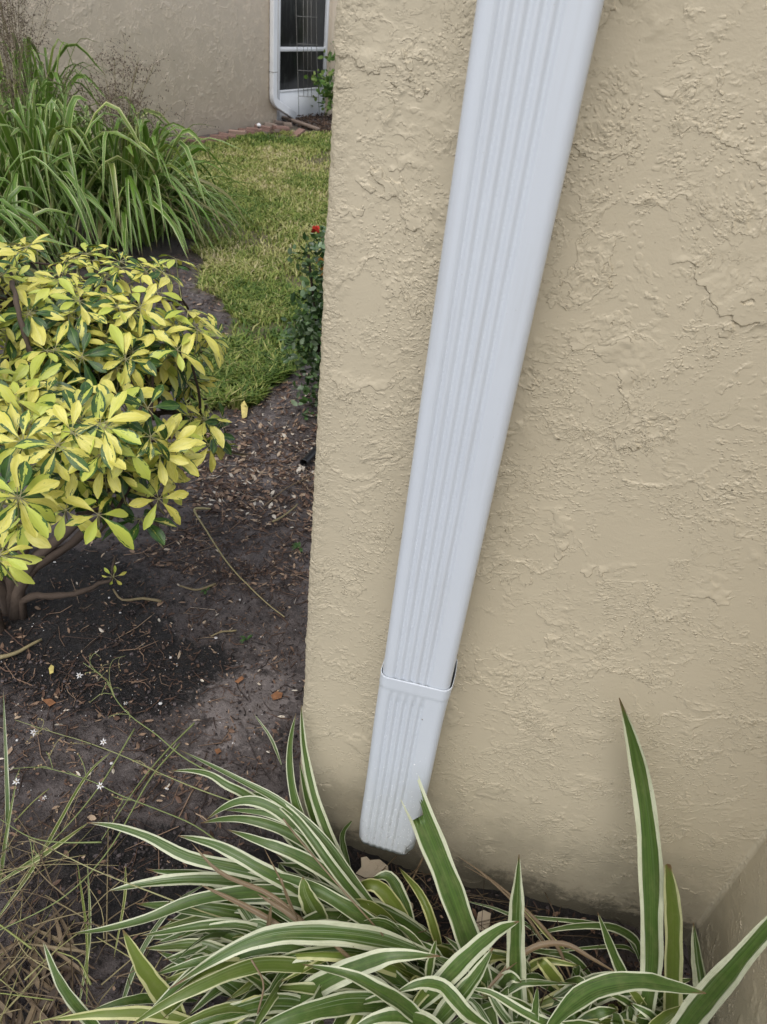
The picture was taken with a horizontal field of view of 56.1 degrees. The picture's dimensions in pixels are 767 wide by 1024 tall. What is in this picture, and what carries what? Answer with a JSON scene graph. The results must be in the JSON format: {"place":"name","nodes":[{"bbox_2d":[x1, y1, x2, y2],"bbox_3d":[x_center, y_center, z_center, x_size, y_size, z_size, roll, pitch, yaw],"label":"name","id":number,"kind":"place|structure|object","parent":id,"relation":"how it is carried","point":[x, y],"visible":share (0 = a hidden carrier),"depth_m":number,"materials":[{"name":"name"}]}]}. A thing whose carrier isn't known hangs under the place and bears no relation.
{"place":"outdoors","nodes":[
{"label":"outdoors","id":0,"kind":"place"},
{"bbox_2d":[161,129,331,412],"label":"lawn","id":1,"kind":"structure","parent":0,"point":[248,372],"depth_m":4.76,"materials":[{"name":"green plant"}]},
{"bbox_2d":[0,116,689,1023],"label":"ground","id":2,"kind":"structure","parent":0,"point":[54,784],"depth_m":1.79,"materials":[{"name":"soil"}]},
{"bbox_2d":[0,638,41,658],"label":"stick","id":3,"kind":"object","parent":2,"relation":"on","point":[8,655],"visible":1,"depth_m":1.82,"materials":[{"name":"wood"}]},
{"bbox_2d":[0,124,80,297],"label":"flax lily","id":4,"kind":"object","parent":2,"relation":"on","point":[8,211],"visible":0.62,"depth_m":3.33,"materials":[{"name":"green plant"}]},
{"bbox_2d":[43,698,55,706],"bbox_3d":[-0.794,0.449,1.709,0.031,0.002,0.016,28,40,27],"label":"fallen leaf","id":5,"kind":"object","parent":2,"relation":"on","point":[49,702],"visible":1,"depth_m":1.71,"materials":[{"name":"orange plant"}]},
{"bbox_2d":[49,665,53,673],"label":"fallen leaf","id":6,"kind":"object","parent":2,"relation":"on","point":[51,669],"visible":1,"depth_m":1.79,"materials":[{"name":"yellow plant"}]},
{"bbox_2d":[0,0,125,138],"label":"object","id":7,"kind":"object","parent":2,"relation":"on","point":[43,97],"visible":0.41,"depth_m":5.27,"materials":[{"name":"green plant"}]},
{"bbox_2d":[0,7,172,269],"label":"flax lily","id":8,"kind":"object","parent":2,"relation":"on","point":[28,173],"visible":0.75,"depth_m":3.91,"materials":[{"name":"green plant"}]},
{"bbox_2d":[0,234,250,633],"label":"umbrella shrub","id":9,"kind":"object","parent":2,"relation":"on","point":[71,384],"visible":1,"depth_m":1.49,"materials":[{"name":"yellow plant"}]},
{"bbox_2d":[6,31,257,263],"bbox_3d":[-1.598,-2.274,4.432,1.754,1.139,1.853,21,38,20],"label":"flax lily","id":10,"kind":"object","parent":2,"relation":"on","point":[156,188],"visible":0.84,"depth_m":4.24,"materials":[{"name":"green plant"}]},
{"bbox_2d":[112,589,161,602],"bbox_3d":[-0.697,0.242,2.013,0.150,0.010,0.037,12,36,7],"label":"stick","id":11,"kind":"object","parent":2,"relation":"on","point":[141,598],"visible":1,"depth_m":2.01,"materials":[{"name":"wood"}]},
{"bbox_2d":[0,693,281,1023],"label":"grass tuft","id":12,"kind":"object","parent":2,"relation":"on","point":[36,859],"visible":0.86,"depth_m":1.38,"materials":[{"name":"green plant"}]},
{"bbox_2d":[1,546,305,801],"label":"white grit","id":13,"kind":"object","parent":2,"relation":"on","point":[159,703],"visible":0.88,"depth_m":1.79,"materials":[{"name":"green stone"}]},
{"bbox_2d":[0,0,337,139],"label":"neighbour house","id":14,"kind":"structure","parent":2,"relation":"on","point":[214,69],"depth_m":7.62,"materials":[{"name":"beige paint"}]},
{"bbox_2d":[269,0,295,118],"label":"downspout","id":15,"kind":"object","parent":14,"relation":"attached to","point":[280,106],"visible":0.98,"depth_m":8.66,"materials":[{"name":"white plastic"}]},
{"bbox_2d":[78,95,268,246],"bbox_3d":[-1.534,-2.307,4.768,1.439,0.815,1.457,12,36,7],"label":"flax lily","id":16,"kind":"object","parent":2,"relation":"on","point":[179,215],"visible":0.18,"depth_m":4.73,"materials":[{"name":"green plant"}]},
{"bbox_2d":[185,138,204,143],"bbox_3d":[-1.978,-3.881,7.564,0.206,0.064,0.108,-1,36,-11],"label":"brick","id":17,"kind":"object","parent":2,"relation":"on","point":[202,141],"visible":0.34,"depth_m":7.52,"materials":[{"name":"red brick"}]},
{"bbox_2d":[179,583,215,590],"bbox_3d":[-0.537,0.217,2.079,0.104,0.007,0.028,-2,36,-13],"label":"stick","id":18,"kind":"object","parent":2,"relation":"on","point":[208,586],"visible":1,"depth_m":2.07,"materials":[{"name":"wood"}]},
{"bbox_2d":[199,136,216,141],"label":"brick","id":19,"kind":"object","parent":2,"relation":"on","point":[208,139],"visible":0.28,"depth_m":7.68,"materials":[{"name":"red brick"}]},
{"bbox_2d":[209,134,227,140],"bbox_3d":[-1.807,-4.102,7.904,0.204,0.068,0.107,1,36,-9],"label":"brick","id":20,"kind":"object","parent":2,"relation":"on","point":[219,136],"visible":0.57,"depth_m":7.87,"materials":[{"name":"red brick"}]},
{"bbox_2d":[211,630,236,636],"bbox_3d":[-0.432,0.326,1.945,0.071,0.008,0.009,-10,39,-22],"label":"stick","id":21,"kind":"object","parent":2,"relation":"on","point":[224,631],"visible":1,"depth_m":1.95,"materials":[{"name":"wood"}]},
{"bbox_2d":[218,131,235,137],"bbox_3d":[-1.748,-4.205,8.059,0.206,0.079,0.107,-1,36,-11],"label":"brick","id":22,"kind":"object","parent":2,"relation":"on","point":[228,134],"visible":0.48,"depth_m":8.03,"materials":[{"name":"red brick"}]},
{"bbox_2d":[0,653,467,1023],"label":"flax lily","id":23,"kind":"object","parent":2,"relation":"on","point":[326,935],"visible":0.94,"depth_m":1.20,"materials":[{"name":"green plant"}]},
{"bbox_2d":[228,129,245,135],"bbox_3d":[-1.669,-4.321,8.213,0.204,0.067,0.107,2,36,-6],"label":"brick","id":24,"kind":"object","parent":2,"relation":"on","point":[238,132],"visible":0.6,"depth_m":8.17,"materials":[{"name":"red brick"}]},
{"bbox_2d":[193,507,284,616],"bbox_3d":[-0.456,0.143,2.195,0.061,0.015,0.602,-15,41,-28],"label":"dry stalk","id":25,"kind":"object","parent":2,"relation":"on","point":[199,508],"visible":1,"depth_m":2.23,"materials":[{"name":"plant"}]},
{"bbox_2d":[235,676,243,682],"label":"fallen leaf","id":26,"kind":"object","parent":2,"relation":"on","point":[240,679],"visible":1,"depth_m":1.81,"materials":[{"name":"brown plant"}]},
{"bbox_2d":[241,401,247,417],"bbox_3d":[-0.570,-0.420,2.952,0.028,0.042,0.082,-3,37,-14],"label":"fallen leaf","id":27,"kind":"object","parent":2,"relation":"on","point":[244,409],"visible":1,"depth_m":2.95,"materials":[{"name":"yellow plant"}]},
{"bbox_2d":[240,635,251,643],"bbox_3d":[-0.367,0.342,1.935,0.042,0.010,0.026,-5,37,-16],"label":"weed sprout","id":28,"kind":"object","parent":2,"relation":"on","point":[244,638],"visible":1,"depth_m":1.94,"materials":[{"name":"green plant"}]},
{"bbox_2d":[237,128,254,134],"bbox_3d":[-1.597,-4.413,8.371,0.205,0.072,0.108,2,36,-7],"label":"brick","id":29,"kind":"object","parent":2,"relation":"on","point":[248,131],"visible":0.5,"depth_m":8.33,"materials":[{"name":"red brick"}]},
{"bbox_2d":[246,127,261,132],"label":"brick","id":30,"kind":"object","parent":2,"relation":"on","point":[256,129],"visible":0.48,"depth_m":8.49,"materials":[{"name":"red brick"}]},
{"bbox_2d":[254,124,270,131],"bbox_3d":[-1.463,-4.640,8.708,0.201,0.076,0.107,2,36,-7],"label":"brick","id":31,"kind":"object","parent":2,"relation":"on","point":[266,128],"visible":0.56,"depth_m":8.67,"materials":[{"name":"red brick"}]},
{"bbox_2d":[264,122,275,128],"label":"broken brick","id":32,"kind":"object","parent":2,"relation":"on","point":[268,124],"visible":0.46,"depth_m":8.87,"materials":[{"name":"red brick"}]},
{"bbox_2d":[269,129,279,132],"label":"broken brick","id":33,"kind":"object","parent":2,"relation":"on","point":[274,130],"visible":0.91,"depth_m":8.58,"materials":[{"name":"red brick"}]},
{"bbox_2d":[271,691,282,699],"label":"fallen leaf","id":34,"kind":"object","parent":2,"relation":"on","point":[275,695],"visible":1,"depth_m":1.79,"materials":[{"name":"orange plant"}]},
{"bbox_2d":[274,120,283,124],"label":"broken brick","id":35,"kind":"object","parent":2,"relation":"on","point":[277,122],"visible":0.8,"depth_m":9.16,"materials":[{"name":"red brick"}]},
{"bbox_2d":[271,125,289,130],"bbox_3d":[-1.266,-4.710,8.836,0.217,0.058,0.108,-21,44,-34],"label":"broken brick","id":36,"kind":"object","parent":2,"relation":"on","point":[284,128],"visible":0.74,"depth_m":8.80,"materials":[{"name":"red brick"}]},
{"bbox_2d":[272,503,297,521],"bbox_3d":[-0.328,0.004,2.427,0.013,0.008,0.136,25,39,23],"label":"stick","id":37,"kind":"object","parent":2,"relation":"on","point":[285,513],"visible":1,"depth_m":2.42,"materials":[{"name":"wood"}]},
{"bbox_2d":[283,122,292,127],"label":"broken brick","id":38,"kind":"object","parent":2,"relation":"on","point":[289,124],"visible":0.84,"depth_m":9.06,"materials":[{"name":"red brick"}]},
{"bbox_2d":[263,474,313,506],"bbox_3d":[-0.333,-0.083,2.543,0.021,0.012,0.275,27,40,26],"label":"stick","id":39,"kind":"object","parent":2,"relation":"on","point":[285,489],"visible":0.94,"depth_m":2.53,"materials":[{"name":"wood"}]},
{"bbox_2d":[292,542,302,552],"bbox_3d":[-0.277,0.113,2.279,0.033,0.014,0.056,-6,37,-17],"label":"weed sprout","id":40,"kind":"object","parent":2,"relation":"on","point":[297,545],"visible":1,"depth_m":2.28,"materials":[{"name":"green plant"}]},
{"bbox_2d":[291,128,304,136],"bbox_3d":[-1.036,-4.538,8.635,0.095,0.097,0.247,20,37,18],"label":"broken brick","id":41,"kind":"object","parent":2,"relation":"on","point":[298,131],"visible":0.72,"depth_m":8.64,"materials":[{"name":"red brick"}]},
{"bbox_2d":[279,225,325,419],"bbox_3d":[-0.145,-0.785,2.887,0.492,0.839,0.514,12,36,7],"label":"red flowered shrub","id":42,"kind":"object","parent":2,"relation":"on","point":[307,325],"visible":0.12,"depth_m":2.78,"materials":[{"name":"green plant"}]},
{"bbox_2d":[281,112,331,133],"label":"bark mulch","id":43,"kind":"object","parent":2,"relation":"on","point":[310,119],"visible":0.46,"depth_m":9.49,"materials":[{"name":"brown wood"}]},
{"bbox_2d":[282,116,319,129],"bbox_3d":[-1.070,-4.969,9.188,0.060,0.030,0.882,-20,43,-32],"label":"wooden board","id":44,"kind":"object","parent":43,"relation":"on","point":[302,123],"visible":1,"depth_m":9.13,"materials":[{"name":"wood"}]},
{"bbox_2d":[296,0,319,114],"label":"wire trellis","id":45,"kind":"object","parent":43,"relation":"on","point":[307,44],"visible":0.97,"depth_m":9.22,"materials":[{"name":"black metal"}]},
{"bbox_2d":[304,41,334,113],"bbox_3d":[-0.687,-5.869,9.639,0.540,1.102,0.840,37,45,35],"label":"climbing plant","id":46,"kind":"object","parent":43,"relation":"on","point":[326,91],"visible":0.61,"depth_m":9.59,"materials":[{"name":"green plant"}]},
{"bbox_2d":[300,445,315,466],"bbox_3d":[-0.235,-0.271,2.808,0.033,0.033,0.346,17,37,14],"label":"drain pipe","id":47,"kind":"object","parent":2,"relation":"on","point":[307,458],"visible":0.45,"depth_m":2.69,"materials":[{"name":"black plastic"}]},
{"bbox_2d":[0,782,663,1023],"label":"dry straw","id":48,"kind":"object","parent":2,"relation":"on","point":[45,1004],"visible":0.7,"depth_m":1.28,"materials":[{"name":"brown plant"}]},
{"bbox_2d":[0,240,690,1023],"bbox_3d":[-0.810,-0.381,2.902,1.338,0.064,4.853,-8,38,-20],"label":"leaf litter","id":49,"kind":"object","parent":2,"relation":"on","point":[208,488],"visible":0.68,"depth_m":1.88,"materials":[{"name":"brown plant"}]},
{"bbox_2d":[356,856,387,881],"bbox_3d":[-0.028,0.724,1.455,0.061,0.027,0.053,-23,45,-35],"label":"stucco flake","id":50,"kind":"object","parent":2,"relation":"on","point":[370,868],"visible":0.58,"depth_m":1.45,"materials":[{"name":"beige paint"}]},
{"bbox_2d":[476,910,490,930],"bbox_3d":[0.195,0.802,1.411,0.026,0.018,0.034,12,36,7],"label":"stucco flake","id":51,"kind":"object","parent":2,"relation":"on","point":[486,915],"visible":0.73,"depth_m":1.41,"materials":[{"name":"beige paint"}]},
{"bbox_2d":[357,775,636,1023],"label":"flax lily","id":52,"kind":"object","parent":2,"relation":"on","point":[483,990],"visible":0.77,"depth_m":1.19,"materials":[{"name":"green plant"}]},
{"bbox_2d":[419,901,639,974],"bbox_3d":[0.253,0.816,1.363,0.489,0.050,0.112,8,35,2],"label":"flax lily","id":53,"kind":"object","parent":2,"relation":"on","point":[632,938],"visible":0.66,"depth_m":1.38,"materials":[{"name":"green plant"}]},
{"bbox_2d":[299,0,766,1023],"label":"stucco house","id":54,"kind":"structure","parent":2,"relation":"on","point":[623,554],"depth_m":0.92,"materials":[{"name":"beige paint"}]},
{"bbox_2d":[359,0,603,854],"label":"downspout","id":55,"kind":"object","parent":54,"relation":"attached to","point":[529,61],"visible":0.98,"depth_m":0.76,"materials":[{"name":"white paint"}]},
{"bbox_2d":[547,698,766,1023],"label":"flax lily","id":56,"kind":"object","parent":2,"relation":"on","point":[671,997],"visible":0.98,"depth_m":1.13,"materials":[{"name":"green plant"}]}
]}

